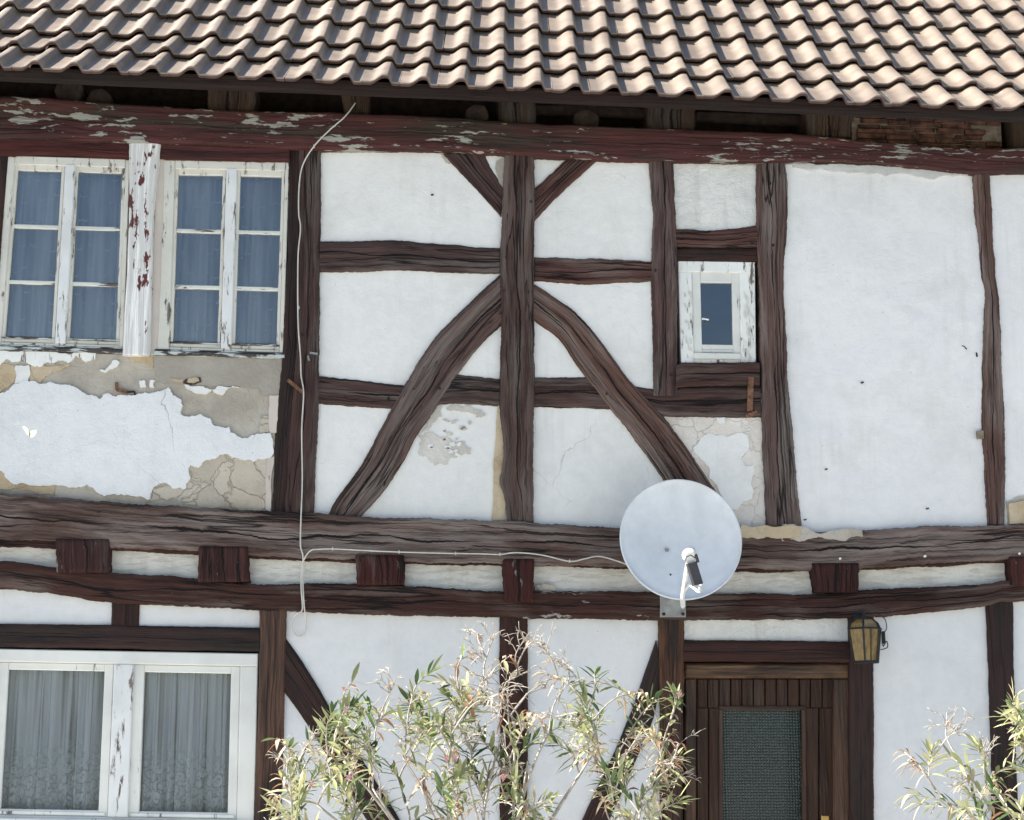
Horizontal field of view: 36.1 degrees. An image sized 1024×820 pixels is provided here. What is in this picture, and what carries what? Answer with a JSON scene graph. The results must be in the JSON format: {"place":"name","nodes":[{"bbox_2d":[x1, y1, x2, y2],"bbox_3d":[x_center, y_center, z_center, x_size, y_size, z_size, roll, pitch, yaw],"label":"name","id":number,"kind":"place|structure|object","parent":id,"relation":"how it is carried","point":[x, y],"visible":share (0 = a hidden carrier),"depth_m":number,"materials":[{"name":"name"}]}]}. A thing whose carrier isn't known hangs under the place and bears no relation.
{"place":"outdoors","nodes":[
{"label":"outdoors","id":0,"kind":"place"},
{"label":"ground","id":1,"kind":"structure","parent":0,"visible":0},
{"bbox_2d":[259,621,705,819],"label":"oleander bush","id":2,"kind":"object","parent":1,"relation":"on","point":[298,791],"visible":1,"depth_m":7.37,"materials":[{"name":"green plant"}]},
{"bbox_2d":[0,0,1023,819],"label":"half timbered house","id":3,"kind":"structure","parent":1,"relation":"on","point":[572,280],"depth_m":9.23,"materials":[{"name":"paint"}]},
{"bbox_2d":[23,426,35,436],"bbox_3d":[-1.668,0.073,5.423,0.065,0.042,0.006,-6,-13,26],"label":"butterfly","id":4,"kind":"object","parent":3,"relation":"on","point":[32,433],"visible":1,"depth_m":5.42,"materials":[{"name":"beige"}]},
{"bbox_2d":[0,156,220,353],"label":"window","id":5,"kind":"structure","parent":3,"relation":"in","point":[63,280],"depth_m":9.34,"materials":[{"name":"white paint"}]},
{"bbox_2d":[0,648,258,819],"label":"window","id":6,"kind":"structure","parent":3,"relation":"in","point":[86,734],"depth_m":8.78,"materials":[{"name":"white paint"}]},
{"bbox_2d":[154,160,288,358],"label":"window","id":7,"kind":"structure","parent":3,"relation":"in","point":[251,288],"depth_m":9.38,"materials":[{"name":"white paint"}]},
{"bbox_2d":[291,103,355,636],"bbox_3d":[-1.111,-0.295,9.157,0.332,3.208,0.076,1,-12,-3],"label":"antenna cable","id":8,"kind":"object","parent":3,"relation":"attached to","point":[302,572],"visible":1,"depth_m":9.08,"materials":[{"name":"white plastic"}]},
{"bbox_2d":[313,547,625,564],"bbox_3d":[-0.133,0.866,8.921,1.991,0.168,0.119,0,-12,1],"label":"antenna cable","id":9,"kind":"object","parent":3,"relation":"attached to","point":[455,553],"visible":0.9,"depth_m":8.93,"materials":[{"name":"white plastic"}]},
{"bbox_2d":[620,479,741,616],"bbox_3d":[0.936,0.743,8.697,0.564,0.753,0.622,-9,-15,37],"label":"satellite dish","id":10,"kind":"object","parent":3,"relation":"attached to","point":[680,542],"visible":1,"depth_m":8.79,"materials":[{"name":"metal"}]},
{"bbox_2d":[677,261,756,363],"bbox_3d":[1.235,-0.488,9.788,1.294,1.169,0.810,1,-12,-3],"label":"window","id":11,"kind":"structure","parent":3,"relation":"in","point":[717,308],"depth_m":9.44,"materials":[{"name":"white paint"}]},
{"bbox_2d":[696,679,831,819],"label":"door","id":12,"kind":"structure","parent":3,"relation":"in","point":[764,749],"depth_m":8.92,"materials":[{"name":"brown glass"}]},
{"bbox_2d":[847,612,887,663],"bbox_3d":[2.014,1.290,8.923,0.196,0.298,0.298,-5,-13,22],"label":"wall lantern","id":13,"kind":"object","parent":3,"relation":"attached to","point":[866,634],"depth_m":8.82,"materials":[{"name":"glass"}]},
{"bbox_2d":[890,677,1023,819],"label":"oleander bush","id":14,"kind":"object","parent":1,"relation":"on","point":[1018,718],"visible":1,"depth_m":7.36,"materials":[{"name":"green plant"}]}
]}

